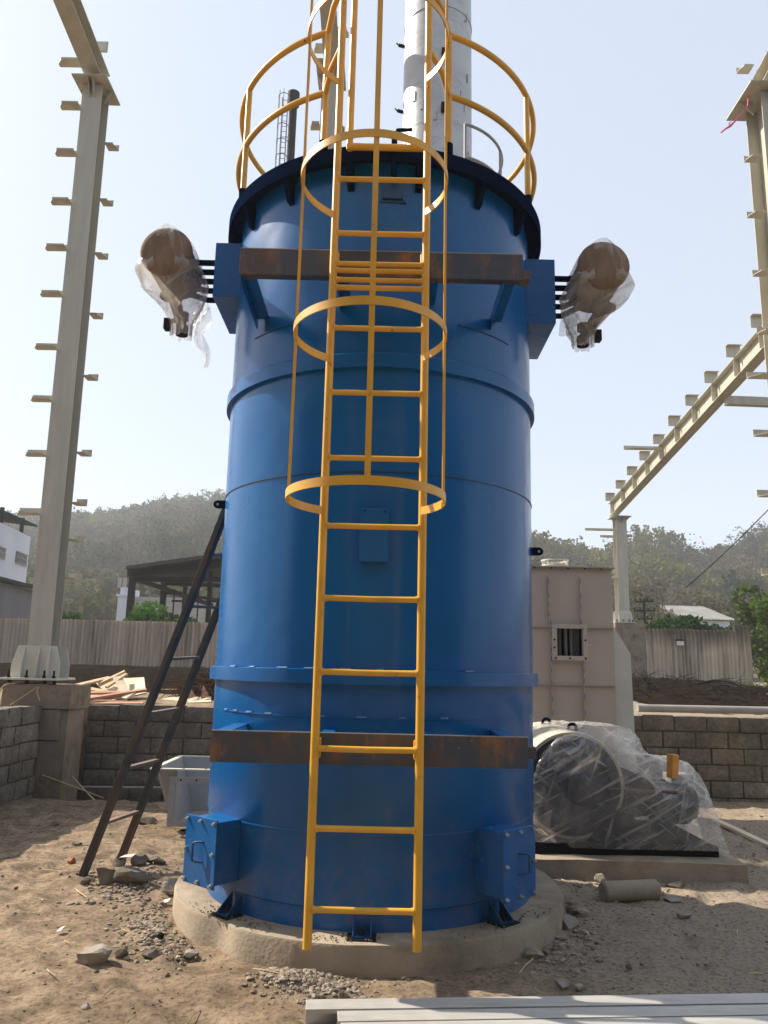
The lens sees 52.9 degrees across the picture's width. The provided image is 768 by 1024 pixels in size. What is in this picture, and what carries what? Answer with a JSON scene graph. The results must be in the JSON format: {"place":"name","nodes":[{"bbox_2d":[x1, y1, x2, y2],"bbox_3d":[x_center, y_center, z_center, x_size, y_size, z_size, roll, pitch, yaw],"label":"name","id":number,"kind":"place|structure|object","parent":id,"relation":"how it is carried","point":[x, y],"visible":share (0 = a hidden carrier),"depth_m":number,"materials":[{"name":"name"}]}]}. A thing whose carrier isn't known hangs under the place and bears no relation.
{"place":"outdoors","nodes":[
{"label":"outdoors","id":0,"kind":"place"},
{"bbox_2d":[55,860,206,973],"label":"gravel","id":1,"kind":"structure","parent":0,"point":[149,932],"depth_m":4.53,"materials":[{"name":"gravel"}]},
{"bbox_2d":[240,966,378,1009],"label":"gravel","id":2,"kind":"structure","parent":0,"point":[314,977],"depth_m":3.62,"materials":[{"name":"gravel"}]},
{"bbox_2d":[0,682,767,1023],"bbox_3d":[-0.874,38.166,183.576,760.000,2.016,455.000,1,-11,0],"label":"ground","id":3,"kind":"structure","parent":0,"point":[638,930],"depth_m":4.27,"materials":[{"name":"soil"}]},
{"bbox_2d":[0,576,32,618],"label":"sheet shed","id":4,"kind":"structure","parent":3,"relation":"on","point":[15,598],"depth_m":39.01,"materials":[{"name":"metal"}]},
{"bbox_2d":[0,507,37,582],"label":"white house","id":5,"kind":"structure","parent":3,"relation":"on","point":[14,549],"depth_m":49.29,"materials":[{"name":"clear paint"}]},
{"bbox_2d":[0,546,6,559],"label":"window","id":6,"kind":"structure","parent":5,"relation":"in","point":[2,550],"depth_m":47.12,"materials":[{"name":"grey glass"}]},
{"bbox_2d":[15,551,28,566],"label":"window","id":7,"kind":"structure","parent":5,"relation":"in","point":[21,558],"depth_m":50.30,"materials":[{"name":"grey glass"}]},
{"bbox_2d":[0,706,41,804],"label":"block wall","id":8,"kind":"structure","parent":3,"relation":"on","point":[19,731],"depth_m":8.14,"materials":[{"name":"concrete"}]},
{"bbox_2d":[0,683,90,800],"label":"concrete pedestal","id":9,"kind":"object","parent":3,"relation":"on","point":[64,706],"visible":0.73,"depth_m":8.71,"materials":[{"name":"concrete"}]},
{"bbox_2d":[10,686,39,705],"bbox_3d":[-4.024,2.067,8.671,0.320,0.221,0.035,3,-11,-6],"label":"straw rope","id":10,"kind":"object","parent":9,"relation":"on","point":[37,687],"visible":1,"depth_m":8.67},
{"bbox_2d":[0,0,119,684],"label":"portal steelwork","id":11,"kind":"object","parent":9,"relation":"on","point":[42,654],"visible":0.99,"depth_m":9.67,"materials":[{"name":"beige metal"}]},
{"bbox_2d":[67,857,75,863],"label":"concrete lump","id":12,"kind":"object","parent":3,"relation":"on","point":[72,860],"visible":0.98,"depth_m":5.83,"materials":[{"name":"red brick"}]},
{"bbox_2d":[62,611,81,619],"bbox_3d":[-13.175,5.279,31.319,1.479,2.558,1.748,1,-11,0],"label":"leafy bush","id":13,"kind":"object","parent":3,"relation":"on","point":[72,615],"visible":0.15,"depth_m":31.64,"materials":[{"name":"green plant"}]},
{"bbox_2d":[42,775,103,797],"bbox_3d":[-3.469,3.065,8.607,0.670,0.266,0.014,4,-12,-15],"label":"stick","id":14,"kind":"object","parent":3,"relation":"on","point":[72,786],"visible":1,"depth_m":8.60,"materials":[{"name":"wood"}]},
{"bbox_2d":[80,876,90,884],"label":"concrete lump","id":15,"kind":"object","parent":3,"relation":"on","point":[85,880],"visible":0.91,"depth_m":5.21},
{"bbox_2d":[81,1002,89,1009],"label":"concrete lump","id":16,"kind":"object","parent":3,"relation":"on","point":[85,1006],"visible":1,"depth_m":3.38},
{"bbox_2d":[75,943,111,965],"bbox_3d":[-1.475,2.258,3.916,0.180,0.105,0.131,1,-11,0],"label":"concrete lump","id":17,"kind":"object","parent":3,"relation":"on","point":[98,954],"visible":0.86,"depth_m":3.88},
{"bbox_2d":[0,663,209,693],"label":"soil","id":18,"kind":"structure","parent":3,"relation":"on","point":[79,673],"depth_m":18.80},
{"bbox_2d":[0,618,217,667],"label":"corrugated fence","id":19,"kind":"object","parent":18,"relation":"on","point":[113,642],"visible":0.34,"depth_m":27.58,"materials":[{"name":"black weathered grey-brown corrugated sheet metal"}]},
{"bbox_2d":[96,868,115,885],"bbox_3d":[-1.882,2.484,5.239,0.161,0.139,0.086,1,-11,0],"label":"concrete lump","id":20,"kind":"object","parent":3,"relation":"on","point":[105,875],"visible":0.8,"depth_m":5.21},
{"bbox_2d":[90,702,143,704],"bbox_3d":[-3.574,2.479,9.991,0.911,0.062,0.082,1,-11,0],"label":"timber plank","id":21,"kind":"object","parent":3,"relation":"on","point":[108,703],"visible":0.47,"depth_m":9.95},
{"bbox_2d":[91,695,121,699],"bbox_3d":[-3.714,2.439,10.152,0.530,0.070,0.113,3,-12,-11],"label":"timber plank","id":22,"kind":"object","parent":21,"relation":"on","point":[118,697],"visible":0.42,"depth_m":10.13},
{"bbox_2d":[91,691,119,694],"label":"timber plank","id":23,"kind":"object","parent":22,"relation":"on","point":[99,692],"visible":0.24,"depth_m":10.31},
{"bbox_2d":[90,688,146,700],"bbox_3d":[-3.602,2.412,10.132,0.925,0.201,0.075,6,-12,-22],"label":"timber plank","id":24,"kind":"object","parent":3,"relation":"on","point":[117,694],"visible":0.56,"depth_m":10.15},
{"bbox_2d":[121,689,136,699],"bbox_3d":[-3.354,2.414,10.209,0.092,0.145,0.245,-5,-13,29],"label":"timber plank","id":25,"kind":"object","parent":24,"relation":"on","point":[127,696],"visible":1,"depth_m":10.15,"materials":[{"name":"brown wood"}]},
{"bbox_2d":[112,855,125,866],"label":"concrete lump","id":26,"kind":"object","parent":3,"relation":"on","point":[117,862],"visible":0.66,"depth_m":5.77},
{"bbox_2d":[78,786,160,788],"bbox_3d":[-3.429,3.268,9.145,1.618,0.053,0.042,2,-11,-2],"label":"pale pipe","id":27,"kind":"object","parent":3,"relation":"on","point":[123,787],"visible":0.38,"depth_m":9.14,"materials":[{"name":"grey plastic"}]},
{"bbox_2d":[96,677,145,699],"bbox_3d":[-3.785,2.523,11.011,0.712,0.321,0.905,5,-12,-19],"label":"plywood sheet","id":28,"kind":"object","parent":3,"relation":"on","point":[139,682],"visible":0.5,"depth_m":11.13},
{"bbox_2d":[113,676,128,691],"bbox_3d":[-3.670,2.411,10.769,0.122,0.237,0.399,10,-14,-37],"label":"timber plank","id":29,"kind":"object","parent":28,"relation":"on","point":[121,685],"visible":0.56,"depth_m":10.75,"materials":[{"name":"brown wood"}]},
{"bbox_2d":[105,673,127,687],"bbox_3d":[-3.763,2.372,10.853,0.063,0.215,0.330,-7,-14,36],"label":"timber plank","id":30,"kind":"object","parent":29,"relation":"on","point":[112,683],"visible":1,"depth_m":10.84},
{"bbox_2d":[98,670,125,686],"bbox_3d":[-3.872,2.369,10.981,0.375,0.240,0.084,5,-12,-16],"label":"timber plank","id":31,"kind":"object","parent":30,"relation":"on","point":[105,681],"visible":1,"depth_m":10.94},
{"bbox_2d":[76,676,108,683],"bbox_3d":[-4.126,2.398,10.872,0.102,0.163,0.615,-6,-14,34],"label":"timber plank","id":32,"kind":"object","parent":31,"relation":"on","point":[98,680],"visible":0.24,"depth_m":10.89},
{"bbox_2d":[114,947,128,957],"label":"concrete lump","id":33,"kind":"object","parent":3,"relation":"on","point":[121,952],"visible":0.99,"depth_m":4.00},
{"bbox_2d":[112,867,148,883],"bbox_3d":[-1.709,2.471,5.235,0.250,0.108,0.164,1,-11,0],"label":"concrete lump","id":34,"kind":"object","parent":3,"relation":"on","point":[128,875],"visible":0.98,"depth_m":5.18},
{"bbox_2d":[131,853,148,865],"bbox_3d":[-1.830,2.621,5.783,0.124,0.105,0.116,10,-14,-36],"label":"concrete lump","id":35,"kind":"object","parent":3,"relation":"on","point":[139,859],"visible":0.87,"depth_m":5.76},
{"bbox_2d":[80,704,213,802],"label":"block wall","id":36,"kind":"structure","parent":3,"relation":"on","point":[110,731],"depth_m":9.41,"materials":[{"name":"concrete"}]},
{"bbox_2d":[139,816,157,824],"bbox_3d":[-2.225,2.922,7.298,0.206,0.083,0.173,1,-11,0],"label":"concrete lump","id":37,"kind":"object","parent":3,"relation":"on","point":[147,820],"visible":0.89,"depth_m":7.25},
{"bbox_2d":[141,949,159,958],"bbox_3d":[-1.202,2.294,4.002,0.110,0.051,0.074,1,-11,0],"label":"concrete lump","id":38,"kind":"object","parent":3,"relation":"on","point":[151,953],"visible":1,"depth_m":3.99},
{"bbox_2d":[78,509,224,876],"bbox_3d":[-1.550,1.292,5.662,1.150,2.709,0.458,-4,-12,24],"label":"leaning ladder","id":39,"kind":"object","parent":3,"relation":"on","point":[106,819],"visible":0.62,"depth_m":5.49,"materials":[{"name":"metal"}]},
{"bbox_2d":[148,856,165,863],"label":"concrete lump","id":40,"kind":"object","parent":3,"relation":"on","point":[155,859],"visible":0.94,"depth_m":5.80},
{"bbox_2d":[156,932,163,939],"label":"concrete lump","id":41,"kind":"object","parent":3,"relation":"on","point":[160,935],"visible":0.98,"depth_m":4.20,"materials":[{"name":"black paint"}]},
{"bbox_2d":[123,600,197,621],"bbox_3d":[-9.599,5.335,32.649,3.733,3.121,2.456,12,-16,-43],"label":"leafy tree","id":42,"kind":"object","parent":3,"relation":"on","point":[150,612],"visible":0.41,"depth_m":32.10,"materials":[{"name":"green plant"}]},
{"bbox_2d":[116,578,217,622],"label":"unfinished house","id":43,"kind":"structure","parent":3,"relation":"on","point":[121,606],"depth_m":55.59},
{"bbox_2d":[161,877,177,894],"bbox_3d":[-1.418,2.491,5.117,0.104,0.116,0.099,-2,-12,15],"label":"concrete lump","id":44,"kind":"object","parent":3,"relation":"on","point":[167,886],"visible":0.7,"depth_m":5.09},
{"bbox_2d":[125,553,221,622],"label":"open shed","id":45,"kind":"structure","parent":3,"relation":"on","point":[181,572],"depth_m":34.96,"materials":[{"name":"metal"}]},
{"bbox_2d":[150,755,209,826],"bbox_3d":[-1.536,2.668,7.380,1.150,0.520,1.064,1,-11,0],"label":"steel hopper","id":46,"kind":"object","parent":3,"relation":"on","point":[184,781],"visible":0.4,"depth_m":7.49,"materials":[{"name":"beige paint"}]},
{"bbox_2d":[164,696,210,701],"bbox_3d":[-2.814,2.632,10.790,0.870,0.136,0.927,3,-11,-6],"label":"plywood sheet","id":47,"kind":"object","parent":3,"relation":"on","point":[199,699],"visible":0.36,"depth_m":10.74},
{"bbox_2d":[201,685,208,698],"bbox_3d":[-2.523,2.505,10.744,0.109,0.181,0.352,7,-13,-27],"label":"scrap plate","id":48,"kind":"object","parent":47,"relation":"on","point":[205,694],"visible":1,"depth_m":10.68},
{"bbox_2d":[161,658,215,698],"bbox_3d":[-2.253,2.645,11.576,2.396,1.145,2.103,1,-11,0],"label":"brush heap","id":49,"kind":"object","parent":3,"relation":"on","point":[206,681],"visible":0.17,"depth_m":11.16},
{"bbox_2d":[184,949,199,958],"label":"concrete lump","id":50,"kind":"object","parent":3,"relation":"on","point":[190,953],"visible":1,"depth_m":4.04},
{"bbox_2d":[275,89,299,164],"bbox_3d":[-5.071,-7.189,35.999,1.057,28.497,0.595,7,-13,-28],"label":"boiler chimney","id":51,"kind":"object","parent":3,"relation":"on","point":[293,94],"visible":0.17,"depth_m":38.32,"materials":[{"name":"black paint"}]},
{"bbox_2d":[310,0,348,148],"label":"portal steelwork","id":52,"kind":"object","parent":3,"relation":"on","point":[320,47],"visible":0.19,"depth_m":10.31,"materials":[{"name":"beige metal"}]},
{"bbox_2d":[172,868,563,976],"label":"concrete plinth","id":53,"kind":"structure","parent":3,"relation":"on","point":[385,955],"depth_m":4.02,"materials":[{"name":"concrete"}]},
{"bbox_2d":[181,128,555,941],"bbox_3d":[-0.037,0.096,5.441,2.454,4.702,2.588,1,-11,0],"label":"storage tank","id":54,"kind":"object","parent":53,"relation":"on","point":[245,846],"visible":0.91,"depth_m":4.54,"materials":[{"name":"metal"}]},
{"bbox_2d":[135,223,214,362],"bbox_3d":[-1.488,-1.541,5.623,0.561,0.833,0.672,1,-11,0],"label":"burner manifold","id":55,"kind":"object","parent":54,"relation":"attached to","point":[171,264],"visible":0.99,"depth_m":5.41,"materials":[{"name":"clear plastic film"},{"name":"brown rusty steel"},{"name":"dark steel"}]},
{"bbox_2d":[181,814,217,890],"bbox_3d":[-1.050,1.904,4.322,0.284,0.362,0.058,-8,-15,40],"label":"hatch door","id":56,"kind":"structure","parent":54,"relation":"in","point":[199,866],"depth_m":4.32,"materials":[{"name":"blue paint"}]},
{"bbox_2d":[285,0,448,952],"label":"caged ladder","id":57,"kind":"object","parent":54,"relation":"attached to","point":[325,481],"visible":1,"depth_m":3.96,"materials":[{"name":"yellow metal"}]},
{"bbox_2d":[236,0,536,203],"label":"guard rail","id":58,"kind":"object","parent":54,"relation":"on","point":[527,162],"visible":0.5,"depth_m":5.29,"materials":[{"name":"yellow metal"}]},
{"bbox_2d":[502,825,536,904],"bbox_3d":[0.756,1.919,4.201,0.284,0.368,0.058,12,-15,-42],"label":"hatch door","id":59,"kind":"structure","parent":54,"relation":"in","point":[518,844],"depth_m":4.20,"materials":[{"name":"blue paint"}]},
{"bbox_2d":[555,239,634,351],"bbox_3d":[1.490,-1.509,5.631,0.566,0.699,0.670,1,-11,0],"label":"burner manifold","id":60,"kind":"object","parent":54,"relation":"attached to","point":[596,279],"visible":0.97,"depth_m":5.39,"materials":[{"name":"clear plastic film"},{"name":"brown paint"},{"name":"dark steel"}]},
{"bbox_2d":[189,901,550,941],"bbox_3d":[-0.077,2.240,4.232,2.112,0.007,0.697,1,-11,0],"label":"grit","id":61,"kind":"object","parent":53,"relation":"on","point":[343,932],"visible":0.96,"depth_m":4.15,"materials":[{"name":"gravel"}]},
{"bbox_2d":[0,800,767,1021],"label":"pebbles","id":62,"kind":"object","parent":3,"relation":"on","point":[627,967],"visible":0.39,"depth_m":4.15,"materials":[{"name":"stone"}]},
{"bbox_2d":[21,799,767,1023],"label":"straw litter","id":63,"kind":"object","parent":3,"relation":"on","point":[274,971],"visible":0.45,"depth_m":4.82,"materials":[{"name":"plant"}]},
{"bbox_2d":[395,0,502,174],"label":"steel chimney","id":64,"kind":"object","parent":3,"relation":"on","point":[459,19],"visible":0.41,"depth_m":9.41,"materials":[{"name":"metal"}]},
{"bbox_2d":[525,947,544,958],"bbox_3d":[0.809,2.379,4.141,0.103,0.064,0.070,5,-12,-19],"label":"concrete lump","id":65,"kind":"object","parent":3,"relation":"on","point":[532,952],"visible":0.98,"depth_m":4.13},
{"bbox_2d":[305,993,767,1023],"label":"steel channel","id":66,"kind":"object","parent":3,"relation":"on","point":[320,1011],"visible":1,"depth_m":3.31,"materials":[{"name":"metal"}]},
{"bbox_2d":[337,1004,767,1023],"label":"steel channel","id":67,"kind":"object","parent":3,"relation":"on","point":[539,1013],"visible":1,"depth_m":3.22,"materials":[{"name":"metal"}]},
{"bbox_2d":[341,1016,767,1023],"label":"steel channel","id":68,"kind":"object","parent":3,"relation":"on","point":[719,1020],"visible":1,"depth_m":3.16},
{"bbox_2d":[555,932,567,938],"bbox_3d":[1.016,2.458,4.466,0.089,0.043,0.065,-3,-12,18],"label":"broken slab","id":69,"kind":"object","parent":3,"relation":"on","point":[558,935],"depth_m":4.46,"materials":[{"name":"concrete"}]},
{"bbox_2d":[556,978,569,987],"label":"concrete lump","id":70,"kind":"object","parent":3,"relation":"on","point":[563,983],"visible":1,"depth_m":3.76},
{"bbox_2d":[565,905,577,915],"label":"broken slab","id":71,"kind":"structure","parent":3,"relation":"on","point":[569,910],"depth_m":4.88,"materials":[{"name":"concrete"}]},
{"bbox_2d":[566,899,577,904],"bbox_3d":[1.233,2.563,5.063,0.078,0.042,0.040,-3,-12,19],"label":"broken slab","id":72,"kind":"object","parent":3,"relation":"on","point":[569,901],"depth_m":5.05,"materials":[{"name":"concrete"}]},
{"bbox_2d":[573,908,589,915],"bbox_3d":[1.246,2.525,4.880,0.106,0.045,0.080,-4,-12,24],"label":"broken slab","id":73,"kind":"object","parent":3,"relation":"on","point":[582,911],"depth_m":4.85,"materials":[{"name":"concrete"}]},
{"bbox_2d":[579,929,589,935],"bbox_3d":[1.187,2.478,4.529,0.068,0.042,0.051,7,-13,-26],"label":"broken slab","id":74,"kind":"object","parent":3,"relation":"on","point":[584,932],"depth_m":4.52,"materials":[{"name":"concrete"}]},
{"bbox_2d":[532,558,638,819],"bbox_3d":[1.810,1.896,8.586,1.645,2.720,1.094,1,-11,0],"label":"filter casing","id":75,"kind":"object","parent":3,"relation":"on","point":[582,661],"visible":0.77,"depth_m":8.16,"materials":[{"name":"beige paint"}]},
{"bbox_2d":[551,624,587,660],"bbox_3d":[1.961,1.378,8.147,0.375,0.375,0.028,1,-11,0],"label":"window frame","id":76,"kind":"structure","parent":75,"relation":"in","point":[554,627],"depth_m":8.14,"materials":[{"name":"beige paint"}]},
{"bbox_2d":[594,873,606,882],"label":"concrete lump","id":77,"kind":"object","parent":3,"relation":"on","point":[599,877],"visible":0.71,"depth_m":5.59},
{"bbox_2d":[598,879,661,901],"bbox_3d":[1.660,2.558,5.207,0.411,0.132,0.132,4,-12,-12],"label":"concrete cylinder","id":78,"kind":"object","parent":3,"relation":"on","point":[629,890],"visible":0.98,"depth_m":5.16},
{"bbox_2d":[613,622,647,677],"bbox_3d":[7.928,4.897,25.112,1.004,2.525,0.941,1,-11,0],"label":"concrete pedestal","id":79,"kind":"object","parent":3,"relation":"on","point":[632,636],"visible":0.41,"depth_m":24.80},
{"bbox_2d":[585,314,767,622],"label":"portal steelwork","id":80,"kind":"object","parent":79,"relation":"on","point":[730,378],"visible":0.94,"depth_m":20.58,"materials":[{"name":"beige metal"}]},
{"bbox_2d":[535,828,748,883],"bbox_3d":[1.810,2.869,6.393,1.764,0.305,1.462,1,-11,0],"label":"concrete pad","id":81,"kind":"object","parent":3,"relation":"on","point":[723,866],"visible":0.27,"depth_m":5.70,"materials":[{"name":"concrete"}]},
{"bbox_2d":[533,717,729,856],"bbox_3d":[1.844,2.269,6.569,1.591,0.959,1.302,1,-11,0],"label":"burner unit","id":82,"kind":"object","parent":81,"relation":"on","point":[586,786],"visible":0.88,"depth_m":6.04,"materials":[{"name":"paint"}]},
{"bbox_2d":[666,754,678,778],"bbox_3d":[2.281,2.008,6.094,0.083,0.185,0.066,7,-13,-27],"label":"orange block","id":83,"kind":"object","parent":82,"relation":"on","point":[672,771],"depth_m":6.07,"materials":[{"name":"paint"}]},
{"bbox_2d":[633,598,654,623],"bbox_3d":[12.744,6.275,37.559,1.080,4.122,0.140,1,-11,0],"label":"utility pole","id":84,"kind":"object","parent":3,"relation":"on","point":[643,617],"visible":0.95,"depth_m":37.81,"materials":[{"name":"metal"}]},
{"bbox_2d":[629,575,673,628],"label":"bare shrub","id":85,"kind":"object","parent":3,"relation":"on","point":[656,594],"visible":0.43,"depth_m":41.34,"materials":[{"name":"brown plant"}]},
{"bbox_2d":[663,894,681,902],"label":"concrete lump","id":86,"kind":"object","parent":3,"relation":"on","point":[672,898],"visible":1,"depth_m":5.20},
{"bbox_2d":[666,880,684,888],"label":"concrete lump","id":87,"kind":"object","parent":3,"relation":"on","point":[679,884],"visible":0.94,"depth_m":5.54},
{"bbox_2d":[676,911,691,918],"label":"concrete lump","id":88,"kind":"object","parent":3,"relation":"on","point":[683,915],"visible":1,"depth_m":4.80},
{"bbox_2d":[644,614,727,629],"bbox_3d":[12.879,5.980,33.492,4.854,3.206,3.005,1,-11,0],"label":"leafy tree","id":89,"kind":"object","parent":3,"relation":"on","point":[689,621],"visible":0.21,"depth_m":33.72,"materials":[{"name":"green plant"}]},
{"bbox_2d":[659,605,733,627],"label":"roofed shed","id":90,"kind":"structure","parent":3,"relation":"on","point":[705,613],"depth_m":43.17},
{"bbox_2d":[632,677,767,714],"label":"soil","id":91,"kind":"structure","parent":3,"relation":"on","point":[663,697],"depth_m":15.20,"materials":[{"name":"soil"}]},
{"bbox_2d":[647,679,745,690],"bbox_3d":[8.283,4.302,18.461,1.532,0.582,3.623,9,-14,-32],"label":"cable","id":92,"kind":"object","parent":91,"relation":"on","point":[724,680],"visible":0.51,"depth_m":19.50,"materials":[{"name":"black paint"}]},
{"bbox_2d":[653,684,744,690],"bbox_3d":[7.976,4.238,17.550,1.332,0.622,3.840,6,-12,-22],"label":"cable","id":93,"kind":"object","parent":91,"relation":"on","point":[729,685],"visible":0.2,"depth_m":18.54,"materials":[{"name":"black paint"}]},
{"bbox_2d":[646,625,753,685],"bbox_3d":[11.052,5.465,27.513,4.198,2.896,0.280,1,-11,0],"label":"corrugated fence","id":94,"kind":"object","parent":91,"relation":"on","point":[701,655],"visible":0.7,"depth_m":27.59,"materials":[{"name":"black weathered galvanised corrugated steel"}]},
{"bbox_2d":[632,664,767,705],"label":"dead twigs","id":95,"kind":"object","parent":91,"relation":"on","point":[750,691],"visible":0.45,"depth_m":17.18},
{"bbox_2d":[634,714,767,802],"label":"block wall","id":96,"kind":"structure","parent":3,"relation":"on","point":[725,759],"depth_m":9.42,"materials":[{"name":"concrete"}]},
{"bbox_2d":[636,704,767,714],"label":"pipe","id":97,"kind":"object","parent":3,"relation":"on","point":[701,709],"visible":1,"depth_m":10.30,"materials":[{"name":"grey plastic"}]},
{"bbox_2d":[703,623,732,629],"bbox_3d":[15.517,6.638,35.961,2.329,3.013,3.050,1,-11,0],"label":"leafy tree","id":98,"kind":"object","parent":3,"relation":"on","point":[717,626],"visible":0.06,"depth_m":35.81,"materials":[{"name":"green plant"}]},
{"bbox_2d":[675,587,765,624],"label":"bare shrub","id":99,"kind":"object","parent":3,"relation":"on","point":[700,602],"visible":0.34,"depth_m":52.35,"materials":[{"name":"brown plant"}]},
{"bbox_2d":[711,818,767,847],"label":"timber plank","id":100,"kind":"object","parent":3,"relation":"on","point":[751,837],"visible":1,"depth_m":7.34,"materials":[{"name":"brown wood"}]},
{"bbox_2d":[726,50,767,575],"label":"portal steelwork","id":101,"kind":"object","parent":3,"relation":"on","point":[754,115],"visible":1,"depth_m":10.16,"materials":[{"name":"beige metal"}]},
{"bbox_2d":[721,96,748,132],"bbox_3d":[4.590,-5.189,9.981,0.563,0.744,0.128,6,-12,-23],"label":"ribbon","id":102,"kind":"object","parent":101,"relation":"attached to","point":[731,124],"visible":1,"depth_m":9.89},
{"bbox_2d":[729,583,767,682],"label":"leafy bush","id":103,"kind":"object","parent":3,"relation":"on","point":[748,618],"visible":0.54,"depth_m":31.24,"materials":[{"name":"green plant"}]},
{"bbox_2d":[730,599,767,683],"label":"leafy tree","id":104,"kind":"object","parent":3,"relation":"on","point":[738,623],"visible":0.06,"depth_m":47.96,"materials":[{"name":"green plant"}]},
{"bbox_2d":[748,592,767,641],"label":"leafy bush","id":105,"kind":"object","parent":3,"relation":"on","point":[761,607],"visible":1,"depth_m":28.98,"materials":[{"name":"green plant"}]},
{"bbox_2d":[0,0,767,554],"label":"sky","id":106,"kind":"structure","parent":0,"point":[632,100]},
{"bbox_2d":[85,507,767,682],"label":"hills","id":107,"kind":"structure","parent":0,"point":[755,677],"depth_m":133.93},
{"bbox_2d":[3,488,767,660],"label":"forest","id":108,"kind":"object","parent":107,"relation":"on","point":[121,537],"visible":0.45,"depth_m":157.90,"materials":[{"name":"green plant"}]},
{"bbox_2d":[562,914,578,929],"bbox_3d":[1.122,2.487,4.657,0.107,0.101,0.075,10,-14,-38],"label":"rock","id":109,"kind":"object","parent":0,"point":[570,922],"depth_m":4.64,"materials":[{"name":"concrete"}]},
{"bbox_2d":[508,879,689,995],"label":"gravel","id":110,"kind":"structure","parent":0,"point":[570,944],"depth_m":4.22,"materials":[{"name":"gravel"}]},
{"bbox_2d":[686,510,767,587],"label":"guy wire","id":111,"kind":"object","parent":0,"point":[723,553],"visible":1,"depth_m":40.42,"materials":[{"name":"black paint"}]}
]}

